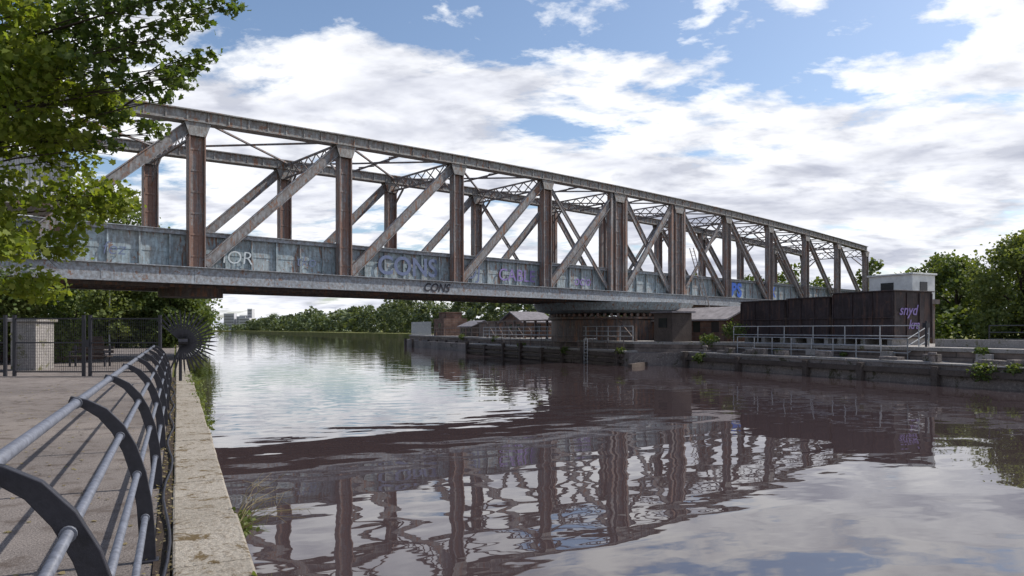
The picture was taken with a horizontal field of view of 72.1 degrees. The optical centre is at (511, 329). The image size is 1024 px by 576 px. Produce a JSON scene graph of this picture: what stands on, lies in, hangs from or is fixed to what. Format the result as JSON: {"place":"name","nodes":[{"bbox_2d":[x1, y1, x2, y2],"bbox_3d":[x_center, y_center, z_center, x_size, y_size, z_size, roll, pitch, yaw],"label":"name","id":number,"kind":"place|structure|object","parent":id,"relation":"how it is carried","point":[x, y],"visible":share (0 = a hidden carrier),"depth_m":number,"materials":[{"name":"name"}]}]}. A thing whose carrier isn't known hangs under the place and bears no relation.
{"place":"outdoors","nodes":[
{"label":"outdoors","id":0,"kind":"place"},
{"bbox_2d":[0,346,174,575],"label":"footpath","id":1,"kind":"structure","parent":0,"point":[26,547],"depth_m":8.82,"materials":[{"name":"concrete"}]},
{"bbox_2d":[7,318,57,370],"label":"stone gate pillar","id":2,"kind":"structure","parent":1,"relation":"on","point":[44,337],"depth_m":27.50,"materials":[{"name":"stone"}]},
{"bbox_2d":[0,341,103,360],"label":"brick wall","id":3,"kind":"structure","parent":1,"relation":"on","point":[58,357],"depth_m":37.74,"materials":[{"name":"brick"}]},
{"bbox_2d":[0,384,150,575],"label":"fallen leaves","id":4,"kind":"object","parent":1,"relation":"on","point":[60,572],"visible":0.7,"depth_m":8.01,"materials":[{"name":"brown plant"}]},
{"bbox_2d":[0,315,161,375],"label":"steel fence","id":5,"kind":"object","parent":1,"relation":"on","point":[86,343],"visible":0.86,"depth_m":24.20,"materials":[{"name":"black metal"}]},
{"bbox_2d":[0,345,174,575],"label":"towpath railing","id":6,"kind":"object","parent":1,"relation":"on","point":[62,517],"visible":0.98,"depth_m":4.21,"materials":[{"name":"grey metal"}]},
{"bbox_2d":[66,345,113,366],"bbox_3d":[-18.300,1.140,30.540,1.800,0.920,0.520,0,0,0],"label":"park bench","id":7,"kind":"object","parent":1,"relation":"on","point":[104,356],"visible":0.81,"depth_m":30.70,"materials":[{"name":"black paint"}]},
{"bbox_2d":[142,382,175,575],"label":"litter leaves","id":8,"kind":"object","parent":1,"relation":"on","point":[169,564],"visible":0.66,"depth_m":6.94,"materials":[{"name":"brown plant"}]},
{"bbox_2d":[434,312,466,335],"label":"brick tower","id":9,"kind":"structure","parent":0,"point":[449,320],"depth_m":103.68,"materials":[{"name":"brown brick"}]},
{"bbox_2d":[0,0,1023,329],"label":"sky","id":10,"kind":"structure","parent":0,"point":[893,128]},
{"bbox_2d":[10,330,1018,575],"bbox_3d":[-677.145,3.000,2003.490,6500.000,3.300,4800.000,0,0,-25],"label":"ground","id":11,"kind":"structure","parent":0,"point":[386,334],"depth_m":269.11,"materials":[{"name":"green plant"}]},
{"bbox_2d":[0,253,87,362],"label":"hawthorn bush","id":12,"kind":"object","parent":11,"relation":"on","point":[10,306],"visible":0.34,"depth_m":32.73,"materials":[{"name":"green plant"}]},
{"bbox_2d":[21,206,97,331],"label":"bankside tree","id":13,"kind":"object","parent":11,"relation":"on","point":[84,220],"visible":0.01,"depth_m":84.52,"materials":[{"name":"green plant"}]},
{"bbox_2d":[32,288,114,340],"bbox_3d":[-40.860,-2.141,66.292,8.201,8.304,7.885,0,0,43],"label":"bankside tree","id":14,"kind":"object","parent":11,"relation":"on","point":[65,309],"visible":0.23,"depth_m":64.29,"materials":[{"name":"green plant"}]},
{"bbox_2d":[55,188,169,343],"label":"bankside tree","id":15,"kind":"object","parent":11,"relation":"on","point":[137,219],"visible":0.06,"depth_m":76.90,"materials":[{"name":"green plant"}]},
{"bbox_2d":[71,289,155,347],"bbox_3d":[-34.622,-1.694,62.178,6.974,8.234,6.983,0,0,0],"label":"bankside tree","id":16,"kind":"object","parent":11,"relation":"on","point":[125,304],"visible":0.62,"depth_m":60.55,"materials":[{"name":"green plant"}]},
{"bbox_2d":[0,0,250,306],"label":"sycamore tree","id":17,"kind":"object","parent":11,"relation":"on","point":[34,56],"visible":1,"depth_m":10.95,"materials":[{"name":"green plant"}]},
{"bbox_2d":[152,377,174,575],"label":"leaf litter strip","id":18,"kind":"object","parent":11,"relation":"on","point":[158,566],"visible":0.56,"depth_m":6.15,"materials":[{"name":"brown plant"}]},
{"bbox_2d":[129,291,215,350],"bbox_3d":[-30.341,-1.552,63.659,6.497,7.135,6.403,0,0,34],"label":"bankside tree","id":19,"kind":"object","parent":11,"relation":"on","point":[153,305],"visible":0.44,"depth_m":62.22,"materials":[{"name":"green plant"}]},
{"bbox_2d":[151,299,216,352],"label":"bankside tree","id":20,"kind":"object","parent":11,"relation":"on","point":[201,300],"visible":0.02,"depth_m":71.82,"materials":[{"name":"green plant"}]},
{"bbox_2d":[176,299,214,343],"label":"bankside tree","id":21,"kind":"object","parent":11,"relation":"on","point":[208,327],"visible":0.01,"depth_m":81.94,"materials":[{"name":"green plant"}]},
{"bbox_2d":[203,299,220,343],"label":"bankside tree","id":22,"kind":"object","parent":11,"relation":"on","point":[213,330],"visible":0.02,"depth_m":96.35,"materials":[{"name":"green plant"}]},
{"bbox_2d":[205,299,222,325],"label":"bankside tree","id":23,"kind":"object","parent":11,"relation":"on","point":[214,302],"visible":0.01,"depth_m":115.40,"materials":[{"name":"green plant"}]},
{"bbox_2d":[224,313,236,329],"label":"city tower block","id":24,"kind":"structure","parent":11,"relation":"on","point":[229,319],"depth_m":1492.00,"materials":[{"name":"grey concrete"}]},
{"bbox_2d":[224,316,233,328],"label":"windows","id":25,"kind":"structure","parent":24,"relation":"in","point":[224,316],"depth_m":1491.92,"materials":[{"name":"grey glass"}]},
{"bbox_2d":[216,322,250,330],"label":"tree line","id":26,"kind":"object","parent":11,"relation":"on","point":[240,327],"visible":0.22,"depth_m":953.49,"materials":[{"name":"green plant"}]},
{"bbox_2d":[236,316,245,324],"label":"city tower block","id":27,"kind":"structure","parent":11,"relation":"on","point":[237,319],"depth_m":1492.00,"materials":[{"name":"grey concrete"}]},
{"bbox_2d":[239,318,251,326],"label":"city tower block","id":28,"kind":"structure","parent":11,"relation":"on","point":[242,320],"depth_m":1472.00,"materials":[{"name":"grey concrete"}]},
{"bbox_2d":[247,309,254,318],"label":"city tower block","id":29,"kind":"structure","parent":11,"relation":"on","point":[250,313],"depth_m":1492.00,"materials":[{"name":"grey concrete"}]},
{"bbox_2d":[243,302,405,331],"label":"tree line","id":30,"kind":"object","parent":11,"relation":"on","point":[343,320],"visible":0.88,"depth_m":467.77,"materials":[{"name":"green plant"}]},
{"bbox_2d":[358,299,594,332],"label":"tree line","id":31,"kind":"object","parent":11,"relation":"on","point":[397,322],"visible":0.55,"depth_m":265.80,"materials":[{"name":"green plant"}]},
{"bbox_2d":[604,303,1023,339],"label":"hedge","id":32,"kind":"object","parent":11,"relation":"on","point":[947,322],"visible":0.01,"depth_m":67.59,"materials":[{"name":"green plant"}]},
{"bbox_2d":[694,257,1017,339],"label":"tree line","id":33,"kind":"object","parent":11,"relation":"on","point":[874,264],"visible":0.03,"depth_m":100.88,"materials":[{"name":"green plant"}]},
{"bbox_2d":[907,251,964,336],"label":"broadleaf tree","id":34,"kind":"object","parent":11,"relation":"on","point":[923,267],"visible":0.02,"depth_m":99.56,"materials":[{"name":"green plant"}]},
{"bbox_2d":[920,249,992,339],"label":"broadleaf tree","id":35,"kind":"object","parent":11,"relation":"on","point":[948,272],"visible":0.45,"depth_m":81.96,"materials":[{"name":"green plant"}]},
{"bbox_2d":[951,229,1023,339],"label":"broadleaf tree","id":36,"kind":"object","parent":11,"relation":"on","point":[1010,252],"visible":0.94,"depth_m":63.33,"materials":[{"name":"green plant"}]},
{"bbox_2d":[990,266,1020,334],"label":"broadleaf tree","id":37,"kind":"object","parent":11,"relation":"on","point":[1009,287],"visible":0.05,"depth_m":73.69,"materials":[{"name":"green plant"}]},
{"bbox_3d":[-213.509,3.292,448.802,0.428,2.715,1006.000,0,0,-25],"label":"wall","id":38,"kind":"object","parent":11,"relation":"on","visible":0},
{"bbox_2d":[172,344,256,575],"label":"coping","id":39,"kind":"object","parent":38,"relation":"on","point":[208,538],"visible":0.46,"depth_m":6.22,"materials":[{"name":"stone"}]},
{"bbox_2d":[155,310,217,380],"bbox_3d":[-9.882,0.461,21.436,1.771,2.217,0.185,0,0,-25],"label":"spiked fan guard","id":40,"kind":"object","parent":39,"relation":"on","point":[188,342],"visible":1,"depth_m":21.43,"materials":[{"name":"black paint"}]},
{"bbox_2d":[185,369,210,389],"bbox_3d":[-10.085,1.554,22.512,0.868,0.448,8.142,0,0,-25],"label":"wall weed","id":41,"kind":"object","parent":39,"relation":"on","point":[196,380],"depth_m":21.46,"materials":[{"name":"green plant"}]},
{"bbox_2d":[186,384,214,415],"bbox_3d":[-7.624,1.570,17.210,0.601,0.376,6.628,0,0,-23],"label":"wall weed","id":42,"kind":"object","parent":39,"relation":"on","point":[202,398],"depth_m":16.52,"materials":[{"name":"green plant"}]},
{"bbox_2d":[201,411,222,433],"bbox_3d":[-5.317,1.618,12.377,0.468,0.315,2.879,0,0,-25],"label":"wall weed","id":43,"kind":"object","parent":39,"relation":"on","point":[209,422],"depth_m":12.49,"materials":[{"name":"green plant"}]},
{"bbox_2d":[231,504,274,537],"bbox_3d":[-2.268,1.670,6.093,0.411,0.278,0.814,0,0,-14],"label":"wall weed","id":44,"kind":"object","parent":39,"relation":"on","point":[246,532],"depth_m":5.98,"materials":[{"name":"green plant"}]},
{"bbox_2d":[237,472,312,528],"bbox_3d":[-2.104,1.465,6.166,0.638,0.474,1.197,0,0,-25],"label":"wall weed","id":45,"kind":"object","parent":39,"relation":"on","point":[255,502],"depth_m":6.12,"materials":[{"name":"green plant"}]},
{"bbox_2d":[186,332,1023,575],"bbox_3d":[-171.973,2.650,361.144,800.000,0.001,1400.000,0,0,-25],"label":"canal water","id":46,"kind":"structure","parent":0,"point":[389,456],"depth_m":13.73,"materials":[{"name":"grey liquid"}]},
{"bbox_2d":[404,335,1023,390],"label":"island quay","id":47,"kind":"structure","parent":0,"point":[948,362],"depth_m":41.92,"materials":[{"name":"concrete"}]},
{"bbox_2d":[411,322,431,334],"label":"storage shed","id":48,"kind":"structure","parent":47,"relation":"on","point":[417,328],"depth_m":113.98,"materials":[{"name":"metal"}]},
{"bbox_2d":[432,328,482,336],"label":"dark railing","id":49,"kind":"object","parent":47,"relation":"on","point":[465,332],"visible":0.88,"depth_m":92.44,"materials":[{"name":"metal"}]},
{"bbox_2d":[457,320,486,335],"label":"timber shed","id":50,"kind":"structure","parent":47,"relation":"on","point":[469,325],"depth_m":94.33,"materials":[{"name":"wood"}]},
{"bbox_2d":[477,322,500,336],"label":"storage shed","id":51,"kind":"structure","parent":47,"relation":"on","point":[483,324],"depth_m":88.51,"materials":[{"name":"wood"}]},
{"bbox_2d":[497,311,550,337],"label":"brick lock cottage","id":52,"kind":"structure","parent":47,"relation":"on","point":[512,315],"depth_m":80.23,"materials":[{"name":"brick"}]},
{"bbox_2d":[509,324,540,331],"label":"windows","id":53,"kind":"structure","parent":52,"relation":"in","point":[510,325],"depth_m":79.79,"materials":[{"name":"grey glass"}]},
{"bbox_2d":[483,326,632,340],"bbox_3d":[2.984,0.301,66.769,0.070,1.178,29.070,0,0,-25],"label":"dark railing","id":54,"kind":"object","parent":47,"relation":"on","point":[495,330],"visible":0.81,"depth_m":59.78,"materials":[{"name":"metal"}]},
{"bbox_2d":[501,335,623,349],"bbox_3d":[3.620,1.035,62.641,0.075,1.030,22.075,0,0,-25],"label":"dark railing","id":55,"kind":"object","parent":47,"relation":"on","point":[552,341],"visible":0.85,"depth_m":58.98,"materials":[{"name":"metal"}]},
{"bbox_2d":[486,317,642,340],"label":"steel walkway frame","id":56,"kind":"object","parent":47,"relation":"on","point":[618,322],"visible":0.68,"depth_m":67.27,"materials":[{"name":"metal"}]},
{"bbox_2d":[584,339,587,362],"bbox_3d":[6.238,1.885,56.412,0.830,2.330,0.552,0,0,-25],"label":"quay ladder","id":57,"kind":"object","parent":47,"relation":"attached to","point":[586,349],"visible":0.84,"depth_m":55.99,"materials":[{"name":"metal"}]},
{"bbox_2d":[533,302,693,341],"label":"bridge pivot pier","id":58,"kind":"structure","parent":47,"relation":"on","point":[565,326],"depth_m":59.62,"materials":[{"name":"paint"}]},
{"bbox_2d":[0,91,868,307],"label":"swing aqueduct bridge","id":59,"kind":"structure","parent":58,"relation":"on","point":[197,258],"depth_m":47.10,"materials":[{"name":"paint"}]},
{"bbox_2d":[650,311,695,341],"bbox_3d":[12.163,-0.240,53.307,2.200,2.260,2.600,0,0,-25],"label":"control hut","id":60,"kind":"object","parent":47,"relation":"on","point":[672,326],"visible":0.98,"depth_m":52.45,"materials":[{"name":"stone"}]},
{"bbox_2d":[658,318,666,327],"bbox_3d":[11.331,-0.500,52.911,0.037,0.700,1.000,0,0,-25],"label":"window","id":61,"kind":"structure","parent":60,"relation":"in","point":[662,322],"depth_m":52.92,"materials":[{"name":"black glass"}]},
{"bbox_2d":[459,318,1023,382],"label":"wall shrubs","id":62,"kind":"object","parent":47,"relation":"on","point":[979,368],"depth_m":48.33,"materials":[{"name":"green plant"}]},
{"bbox_2d":[739,300,790,342],"bbox_3d":[18.994,-0.561,49.893,3.600,2.918,4.160,0,0,-25],"label":"steel water tank","id":63,"kind":"object","parent":47,"relation":"on","point":[765,313],"visible":0.63,"depth_m":49.04,"materials":[{"name":"metal"}]},
{"bbox_2d":[786,296,836,343],"bbox_3d":[20.693,-0.591,46.327,3.600,2.978,3.460,0,0,-25],"label":"steel water tank","id":64,"kind":"object","parent":47,"relation":"on","point":[811,311],"visible":0.66,"depth_m":45.53,"materials":[{"name":"metal"}]},
{"bbox_2d":[733,325,918,346],"bbox_3d":[18.289,0.328,42.768,0.060,1.124,13.560,0,0,-25],"label":"galvanised railing","id":65,"kind":"object","parent":47,"relation":"on","point":[813,335],"visible":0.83,"depth_m":42.30,"materials":[{"name":"metal"}]},
{"bbox_2d":[737,328,928,359],"bbox_3d":[18.687,0.684,42.514,1.760,1.812,12.360,0,0,-25],"label":"galvanised railing","id":66,"kind":"object","parent":47,"relation":"on","point":[832,344],"visible":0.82,"depth_m":40.37,"materials":[{"name":"metal"}]},
{"bbox_2d":[831,290,934,344],"bbox_3d":[22.412,-0.686,42.715,3.600,3.168,4.260,0,0,-25],"label":"steel water tank","id":67,"kind":"object","parent":47,"relation":"on","point":[850,310],"visible":0.97,"depth_m":41.30,"materials":[{"name":"metal"}]},
{"bbox_2d":[867,272,939,343],"bbox_3d":[25.650,-1.355,46.383,2.600,4.510,3.500,0,0,-25],"label":"site cabin","id":68,"kind":"object","parent":47,"relation":"on","point":[914,281],"visible":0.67,"depth_m":45.35,"materials":[{"name":"white metal"}]},
{"bbox_2d":[881,282,926,290],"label":"windows","id":69,"kind":"structure","parent":68,"relation":"in","point":[923,285],"depth_m":45.74,"materials":[{"name":"black glass"}]},
{"bbox_2d":[922,321,929,346],"bbox_3d":[21.363,0.220,36.312,0.300,1.340,0.200,0,0,-25],"label":"mooring signal pole","id":70,"kind":"object","parent":47,"relation":"on","point":[926,325],"visible":1,"depth_m":36.28,"materials":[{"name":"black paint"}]},
{"bbox_2d":[988,325,1023,339],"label":"dark railing","id":71,"kind":"object","parent":47,"relation":"on","point":[989,332],"visible":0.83,"depth_m":35.88,"materials":[{"name":"black metal"}]},
{"bbox_2d":[692,313,744,341],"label":"walls","id":72,"kind":"structure","parent":0,"point":[705,327],"depth_m":52.87,"materials":[{"name":"brick"}]},
{"bbox_2d":[650,306,739,321],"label":"roof","id":73,"kind":"structure","parent":72,"relation":"on","point":[713,313],"depth_m":54.40,"materials":[{"name":"grey metal"}]},
{"bbox_2d":[693,322,718,331],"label":"windows","id":74,"kind":"structure","parent":72,"relation":"attached to","point":[714,326],"depth_m":53.62,"materials":[{"name":"black glass"}]}
]}

